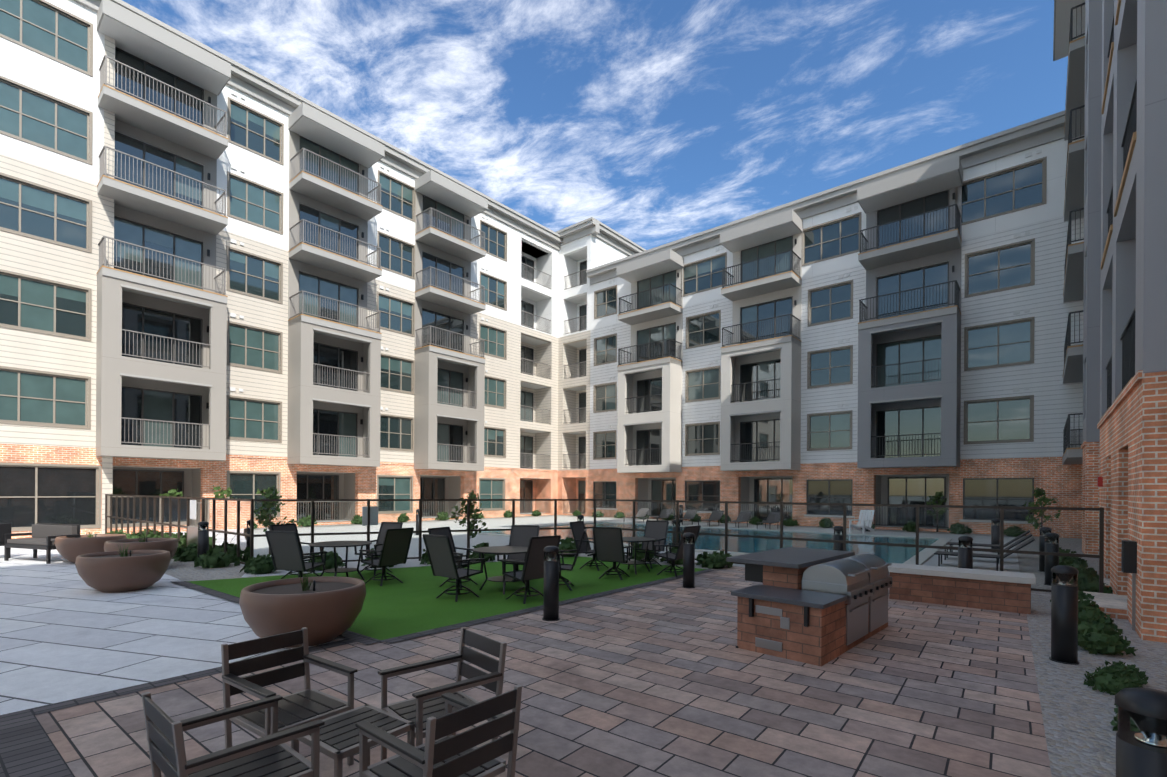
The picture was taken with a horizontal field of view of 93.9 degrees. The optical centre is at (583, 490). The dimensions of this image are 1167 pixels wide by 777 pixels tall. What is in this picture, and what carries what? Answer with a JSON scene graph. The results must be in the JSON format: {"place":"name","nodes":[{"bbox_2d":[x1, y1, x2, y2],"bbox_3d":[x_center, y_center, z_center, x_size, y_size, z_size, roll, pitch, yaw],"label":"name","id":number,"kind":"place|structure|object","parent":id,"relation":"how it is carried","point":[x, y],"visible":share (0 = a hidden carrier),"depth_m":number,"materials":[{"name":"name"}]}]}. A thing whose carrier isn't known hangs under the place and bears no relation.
{"place":"outdoors","nodes":[
{"label":"outdoors","id":0,"kind":"place"},
{"bbox_2d":[0,546,384,714],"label":"light patio slabs","id":1,"kind":"structure","parent":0,"point":[67,632],"depth_m":6.57,"materials":[{"name":"grey concrete"}]},
{"bbox_2d":[0,523,11,557],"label":"patio bench","id":2,"kind":"object","parent":1,"relation":"on","point":[5,528],"visible":0.56,"depth_m":13.32,"materials":[{"name":"black metal"}]},
{"bbox_2d":[4,523,79,563],"bbox_3d":[-12.923,1.238,13.008,1.600,0.870,0.630,0,0,18],"label":"patio bench","id":3,"kind":"object","parent":1,"relation":"on","point":[44,535],"visible":0.9,"depth_m":12.97,"materials":[{"name":"black metal"}]},
{"bbox_2d":[55,527,126,563],"bbox_3d":[-11.590,1.252,12.840,1.270,0.857,1.270,0,0,38],"label":"bowl planter","id":4,"kind":"object","parent":1,"relation":"on","point":[70,549],"visible":0.69,"depth_m":12.35,"materials":[{"name":"brown ceramic"}]},
{"bbox_2d":[75,543,170,592],"bbox_3d":[-7.922,1.275,9.412,1.270,0.856,1.270,0,0,38],"label":"bowl planter","id":5,"kind":"object","parent":1,"relation":"on","point":[126,570],"visible":0.98,"depth_m":9.04,"materials":[{"name":"brown concrete"}]},
{"bbox_2d":[104,533,178,558],"bbox_3d":[-9.617,1.277,11.874,1.270,0.832,1.270,0,0,38],"label":"bowl planter","id":6,"kind":"object","parent":1,"relation":"on","point":[170,545],"visible":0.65,"depth_m":11.62,"materials":[{"name":"brown ceramic"}]},
{"bbox_2d":[239,566,365,647],"bbox_3d":[-3.227,1.298,6.326,1.309,0.868,1.309,0,0,38],"label":"bowl planter","id":7,"kind":"object","parent":1,"relation":"on","point":[324,609],"visible":0.98,"depth_m":5.91,"materials":[{"name":"brown concrete"}]},
{"bbox_2d":[187,556,705,639],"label":"turf lawn","id":8,"kind":"structure","parent":0,"point":[410,604],"depth_m":9.33,"materials":[{"name":"green plant"}]},
{"bbox_2d":[265,531,327,577],"bbox_3d":[-4.940,1.192,9.379,0.630,1.052,0.766,0,0,12],"label":"patio chair","id":9,"kind":"object","parent":8,"relation":"on","point":[286,553],"visible":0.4,"depth_m":9.14,"materials":[{"name":"black fabric"}]},
{"bbox_2d":[270,523,323,578],"bbox_3d":[-5.633,1.188,10.721,0.766,1.052,0.630,0,0,19],"label":"patio chair","id":10,"kind":"object","parent":8,"relation":"on","point":[285,527],"visible":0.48,"depth_m":10.82,"materials":[{"name":"black metal"}]},
{"bbox_2d":[309,541,371,579],"bbox_3d":[-4.624,1.365,10.393,1.100,0.733,1.100,0,0,38],"label":"round patio table","id":11,"kind":"object","parent":8,"relation":"on","point":[335,544],"visible":0.94,"depth_m":10.33,"materials":[{"name":"black metal"}]},
{"bbox_2d":[354,522,402,574],"bbox_3d":[-4.284,1.196,11.398,0.630,1.052,0.766,0,0,26],"label":"patio chair","id":12,"kind":"object","parent":8,"relation":"on","point":[384,526],"visible":0.5,"depth_m":11.63,"materials":[{"name":"black metal"}]},
{"bbox_2d":[359,527,413,585],"bbox_3d":[-3.623,1.200,10.044,0.766,1.052,0.630,0,0,33],"label":"patio chair","id":13,"kind":"object","parent":8,"relation":"on","point":[394,550],"visible":0.98,"depth_m":9.92,"materials":[{"name":"black metal"}]},
{"bbox_2d":[422,534,484,601],"bbox_3d":[-2.082,1.210,8.719,0.651,1.052,0.786,0,0,38],"label":"patio chair","id":14,"kind":"object","parent":8,"relation":"on","point":[441,557],"visible":0.98,"depth_m":8.57,"materials":[{"name":"black metal"}]},
{"bbox_2d":[428,527,480,588],"bbox_3d":[-2.349,1.208,9.945,0.766,1.052,0.630,0,0,25],"label":"patio chair","id":15,"kind":"object","parent":8,"relation":"on","point":[444,531],"visible":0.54,"depth_m":10.06,"materials":[{"name":"black fabric"}]},
{"bbox_2d":[473,546,527,593],"bbox_3d":[-1.380,1.384,9.513,1.100,0.733,1.100,0,0,38],"label":"round patio table","id":16,"kind":"object","parent":8,"relation":"on","point":[504,551],"visible":0.81,"depth_m":9.44,"materials":[{"name":"black metal"}]},
{"bbox_2d":[497,525,539,581],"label":"patio chair","id":17,"kind":"object","parent":8,"relation":"on","point":[521,535],"visible":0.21,"depth_m":10.85,"materials":[{"name":"black fabric"}]},
{"bbox_2d":[501,535,560,603],"bbox_3d":[-0.829,1.217,8.607,0.630,1.052,0.766,0,0,-43],"label":"patio chair","id":18,"kind":"object","parent":8,"relation":"on","point":[533,563],"visible":0.94,"depth_m":8.41,"materials":[{"name":"black fabric"}]},
{"bbox_2d":[559,529,586,590],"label":"patio chair","id":19,"kind":"object","parent":8,"relation":"on","point":[567,567],"visible":0.54,"depth_m":9.57,"materials":[{"name":"black metal"}]},
{"bbox_2d":[570,521,607,570],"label":"patio chair","id":20,"kind":"object","parent":8,"relation":"on","point":[577,528],"visible":0.77,"depth_m":12.23,"materials":[{"name":"black fabric"}]},
{"bbox_2d":[593,527,633,579],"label":"patio chair","id":21,"kind":"object","parent":8,"relation":"on","point":[609,546],"visible":1,"depth_m":10.62,"materials":[{"name":"black fabric"}]},
{"bbox_2d":[615,537,655,573],"bbox_3d":[1.051,1.399,11.739,1.000,0.732,1.000,0,0,38],"label":"round patio table","id":22,"kind":"object","parent":8,"relation":"on","point":[635,540],"visible":0.69,"depth_m":11.59,"materials":[{"name":"black metal"}]},
{"bbox_2d":[631,520,668,568],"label":"patio chair","id":23,"kind":"object","parent":8,"relation":"on","point":[656,530],"visible":0.67,"depth_m":12.77,"materials":[{"name":"black fabric"}]},
{"bbox_2d":[653,525,700,576],"bbox_3d":[1.933,1.234,11.246,0.766,1.052,0.630,0,0,43],"label":"patio chair","id":24,"kind":"object","parent":8,"relation":"on","point":[671,556],"visible":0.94,"depth_m":11.12,"materials":[{"name":"black fabric"}]},
{"bbox_2d":[35,565,1051,776],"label":"brown patio pavers","id":25,"kind":"object","parent":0,"point":[666,679],"visible":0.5,"depth_m":4.60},
{"bbox_2d":[141,692,324,776],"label":"patio armchair","id":26,"kind":"object","parent":25,"relation":"on","point":[273,754],"visible":1,"depth_m":2.59,"materials":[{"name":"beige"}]},
{"bbox_2d":[221,627,357,765],"bbox_3d":[-1.842,1.345,3.407,0.611,0.790,0.551,0,0,35],"label":"patio armchair","id":27,"kind":"object","parent":25,"relation":"on","point":[308,704],"visible":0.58,"depth_m":3.45,"materials":[{"name":"grey wood"}]},
{"bbox_2d":[291,704,414,776],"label":"coffee table","id":28,"kind":"object","parent":25,"relation":"on","point":[339,738],"visible":0.77,"depth_m":2.98,"materials":[{"name":"grey wood"}]},
{"bbox_2d":[0,569,713,776],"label":"paver borders","id":29,"kind":"object","parent":25,"relation":"on","point":[28,748],"visible":0.81,"depth_m":4.17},
{"bbox_2d":[355,685,521,776],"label":"patio armchair","id":30,"kind":"object","parent":25,"relation":"on","point":[442,751],"visible":1,"depth_m":2.55,"materials":[{"name":"grey wood"}]},
{"bbox_2d":[378,627,506,760],"bbox_3d":[-0.888,1.351,3.430,0.611,0.790,0.551,0,0,-42],"label":"patio armchair","id":31,"kind":"object","parent":25,"relation":"on","point":[420,708],"visible":0.75,"depth_m":3.45,"materials":[{"name":"grey wood"}]},
{"bbox_2d":[542,546,559,620],"bbox_3d":[-0.437,1.246,7.386,0.240,1.005,0.240,0,0,38],"label":"bollard light","id":32,"kind":"object","parent":25,"relation":"on","point":[551,592],"visible":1,"depth_m":7.30,"materials":[{"name":"black metal"}]},
{"bbox_2d":[682,532,694,587],"bbox_3d":[1.919,1.261,9.923,0.240,1.005,0.240,0,0,38],"label":"bollard light","id":33,"kind":"object","parent":25,"relation":"on","point":[688,564],"visible":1,"depth_m":9.84,"materials":[{"name":"black metal"}]},
{"bbox_2d":[888,563,1035,613],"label":"seat wall","id":34,"kind":"structure","parent":25,"relation":"on","point":[1005,591],"depth_m":8.36,"materials":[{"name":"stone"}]},
{"bbox_2d":[577,515,583,521],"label":"bollard light","id":35,"kind":"object","parent":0,"point":[580,517],"depth_m":16.89,"materials":[{"name":"black metal"}]},
{"bbox_2d":[122,0,1067,249],"label":"sky","id":36,"kind":"structure","parent":0,"point":[658,122],"materials":[{"name":"blue"}]},
{"bbox_2d":[231,516,1050,595],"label":"pool deck","id":37,"kind":"structure","parent":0,"point":[260,546],"depth_m":19.78,"materials":[{"name":"concrete"}]},
{"bbox_2d":[159,489,182,496],"bbox_3d":[-14.559,0.795,19.263,0.854,1.735,1.250,0,0,38],"label":"shrub","id":38,"kind":"object","parent":37,"relation":"on","point":[173,492],"visible":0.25,"depth_m":19.31,"materials":[{"name":"green plant"}]},
{"bbox_2d":[212,485,236,498],"bbox_3d":[-11.718,0.748,17.679,1.036,1.864,0.950,0,0,38],"label":"shrub","id":39,"kind":"object","parent":37,"relation":"on","point":[228,492],"visible":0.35,"depth_m":17.48,"materials":[{"name":"green plant"}]},
{"bbox_2d":[254,486,296,553],"bbox_3d":[-8.263,0.780,14.663,1.036,1.843,1.014,0,0,38],"label":"young tree","id":40,"kind":"object","parent":37,"relation":"on","point":[268,493],"visible":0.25,"depth_m":14.44,"materials":[{"name":"green plant"}]},
{"bbox_2d":[416,509,418,534],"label":"bollard light","id":41,"kind":"object","parent":37,"relation":"on","point":[417,521],"depth_m":20.98,"materials":[{"name":"black metal"}]},
{"bbox_2d":[449,490,487,537],"bbox_3d":[-3.127,0.853,14.746,0.968,1.759,1.102,0,0,1],"label":"young tree","id":42,"kind":"object","parent":37,"relation":"on","point":[472,495],"visible":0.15,"depth_m":14.63,"materials":[{"name":"green plant"}]},
{"bbox_2d":[105,494,1103,592],"bbox_3d":[-4.542,0.959,13.921,27.831,1.530,5.222,0,0,14],"label":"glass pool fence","id":43,"kind":"object","parent":37,"relation":"on","point":[230,521],"visible":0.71,"depth_m":13.03,"materials":[{"name":"brown metal"}]},
{"bbox_2d":[623,508,649,521],"bbox_3d":[2.994,1.387,30.671,0.630,0.765,1.860,0,0,38],"label":"pool lounger","id":44,"kind":"object","parent":37,"relation":"on","point":[643,512],"depth_m":31.09,"materials":[{"name":"grey fabric"}]},
{"bbox_2d":[646,509,672,520],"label":"pool lounger","id":45,"kind":"object","parent":37,"relation":"on","point":[664,513],"depth_m":30.16,"materials":[{"name":"black metal"}]},
{"bbox_2d":[165,515,1166,776],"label":"gravel beds","id":46,"kind":"object","parent":37,"relation":"on","point":[1079,715],"visible":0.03,"depth_m":5.29,"materials":[{"name":"grey gravel"}]},
{"bbox_2d":[198,521,208,560],"bbox_3d":[-8.648,1.196,12.386,0.240,1.005,0.240,0,0,38],"label":"bollard light","id":47,"kind":"object","parent":46,"relation":"on","point":[203,539],"visible":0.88,"depth_m":12.31,"materials":[{"name":"black metal"}]},
{"bbox_2d":[105,510,1166,737],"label":"shrubs","id":48,"kind":"object","parent":46,"relation":"on","point":[1097,632],"visible":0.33,"depth_m":11.48,"materials":[{"name":"green plant"}]},
{"bbox_2d":[924,491,948,531],"bbox_3d":[15.883,0.921,24.386,1.257,1.855,0.772,0,0,-29],"label":"young tree","id":49,"kind":"object","parent":46,"relation":"on","point":[937,497],"visible":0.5,"depth_m":24.32,"materials":[{"name":"green plant"}]},
{"bbox_2d":[1022,486,1060,534],"bbox_3d":[15.617,0.842,18.612,1.001,2.009,0.977,0,0,38],"label":"young tree","id":50,"kind":"object","parent":46,"relation":"on","point":[1038,492],"visible":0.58,"depth_m":18.55,"materials":[{"name":"green plant"}]},
{"bbox_2d":[1038,527,1051,571],"bbox_3d":[10.362,1.312,12.220,0.240,1.005,0.240,0,0,38],"label":"bollard light","id":51,"kind":"object","parent":46,"relation":"on","point":[1044,530],"depth_m":12.18,"materials":[{"name":"black metal"}]},
{"bbox_2d":[1044,533,1059,585],"bbox_3d":[8.949,1.304,10.405,0.240,1.005,0.240,0,0,38],"label":"bollard light","id":52,"kind":"object","parent":46,"relation":"on","point":[1051,546],"depth_m":10.35,"materials":[{"name":"black metal"}]},
{"bbox_2d":[1049,565,1079,664],"bbox_3d":[5.012,1.280,5.676,0.240,1.005,0.240,0,0,38],"label":"bollard light","id":53,"kind":"object","parent":46,"relation":"on","point":[1064,621],"visible":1,"depth_m":5.61,"materials":[{"name":"black metal"}]},
{"bbox_2d":[1115,687,1166,776],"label":"bollard light","id":54,"kind":"object","parent":46,"relation":"on","point":[1142,752],"visible":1,"depth_m":2.10,"materials":[{"name":"black metal"}]},
{"bbox_2d":[672,519,680,544],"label":"bollard light","id":55,"kind":"object","parent":37,"relation":"on","point":[674,536],"depth_m":14.48,"materials":[{"name":"black metal"}]},
{"bbox_2d":[679,505,682,522],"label":"bollard light","id":56,"kind":"object","parent":37,"relation":"on","point":[680,510],"depth_m":30.53,"materials":[{"name":"black metal"}]},
{"bbox_2d":[671,510,697,524],"bbox_3d":[5.361,1.402,28.828,0.630,0.765,1.860,0,0,38],"label":"pool lounger","id":57,"kind":"object","parent":37,"relation":"on","point":[690,514],"depth_m":29.22,"materials":[{"name":"black metal"}]},
{"bbox_2d":[455,521,951,564],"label":"swimming pool","id":58,"kind":"structure","parent":37,"relation":"on","point":[705,542],"depth_m":19.32,"materials":[{"name":"teal liquid"}]},
{"bbox_2d":[697,510,723,526],"bbox_3d":[6.545,1.409,27.906,0.630,0.765,1.860,0,0,38],"label":"pool lounger","id":59,"kind":"object","parent":37,"relation":"on","point":[716,515],"depth_m":28.30,"materials":[{"name":"grey fabric"}]},
{"bbox_2d":[728,511,752,527],"bbox_3d":[7.728,1.416,26.984,0.630,0.765,1.860,0,0,38],"label":"pool lounger","id":60,"kind":"object","parent":37,"relation":"on","point":[743,516],"depth_m":27.40,"materials":[{"name":"grey fabric"}]},
{"bbox_2d":[757,512,779,528],"bbox_3d":[8.911,1.423,26.062,0.630,0.765,1.860,0,0,38],"label":"pool lounger","id":61,"kind":"object","parent":37,"relation":"on","point":[776,519],"depth_m":26.46,"materials":[{"name":"black metal"}]},
{"bbox_2d":[833,526,842,550],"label":"bollard light","id":62,"kind":"object","parent":37,"relation":"on","point":[838,530],"depth_m":12.11,"materials":[{"name":"black metal"}]},
{"bbox_2d":[849,510,874,533],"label":"chair","id":63,"kind":"object","parent":37,"relation":"on","point":[862,524],"depth_m":23.46,"materials":[{"name":"white paint"}]},
{"bbox_2d":[958,536,972,568],"bbox_3d":[6.673,1.290,9.517,0.240,1.005,0.240,0,0,38],"label":"bollard light","id":64,"kind":"object","parent":37,"relation":"on","point":[965,556],"visible":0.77,"depth_m":9.45,"materials":[{"name":"black metal"}]},
{"bbox_2d":[934,537,1034,570],"bbox_3d":[9.293,1.426,12.672,1.860,0.765,0.630,0,0,38],"label":"pool lounger","id":65,"kind":"object","parent":37,"relation":"on","point":[1027,542],"depth_m":12.52,"materials":[{"name":"black metal"}]},
{"bbox_2d":[946,530,1029,554],"bbox_3d":[11.260,1.438,15.196,1.860,0.765,0.630,0,0,38],"label":"pool lounger","id":66,"kind":"object","parent":37,"relation":"on","point":[991,545],"depth_m":15.00,"materials":[{"name":"black metal"}]},
{"bbox_2d":[944,533,1032,563],"bbox_3d":[10.277,1.432,13.934,1.860,0.765,0.630,0,0,38],"label":"pool lounger","id":67,"kind":"object","parent":37,"relation":"on","point":[1015,543],"depth_m":13.52,"materials":[{"name":"black metal"}]},
{"bbox_2d":[991,519,999,552],"bbox_3d":[12.194,1.323,16.117,0.240,1.005,0.240,0,0,38],"label":"bollard light","id":68,"kind":"object","parent":37,"relation":"on","point":[995,538],"depth_m":16.05,"materials":[{"name":"black metal"}]},
{"bbox_2d":[726,547,891,665],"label":"grill island","id":69,"kind":"structure","parent":0,"point":[818,607],"depth_m":6.03,"materials":[{"name":"brick"}]},
{"label":"ground","id":70,"kind":"structure","parent":0,"visible":0},
{"bbox_2d":[0,0,562,538],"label":"building","id":71,"kind":"structure","parent":70,"relation":"on","point":[226,272],"depth_m":23.71,"materials":[{"name":"paint"}]},
{"bbox_2d":[556,217,645,515],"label":"corner tower","id":72,"kind":"structure","parent":70,"relation":"on","point":[588,243],"depth_m":39.18,"materials":[{"name":"paint"}]},
{"bbox_2d":[586,110,1084,537],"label":"building","id":73,"kind":"structure","parent":70,"relation":"on","point":[896,335],"depth_m":26.44,"materials":[{"name":"paint"}]},
{"bbox_2d":[1053,0,1166,642],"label":"building","id":74,"kind":"structure","parent":70,"relation":"on","point":[1115,267],"depth_m":8.96,"materials":[{"name":"brick"}]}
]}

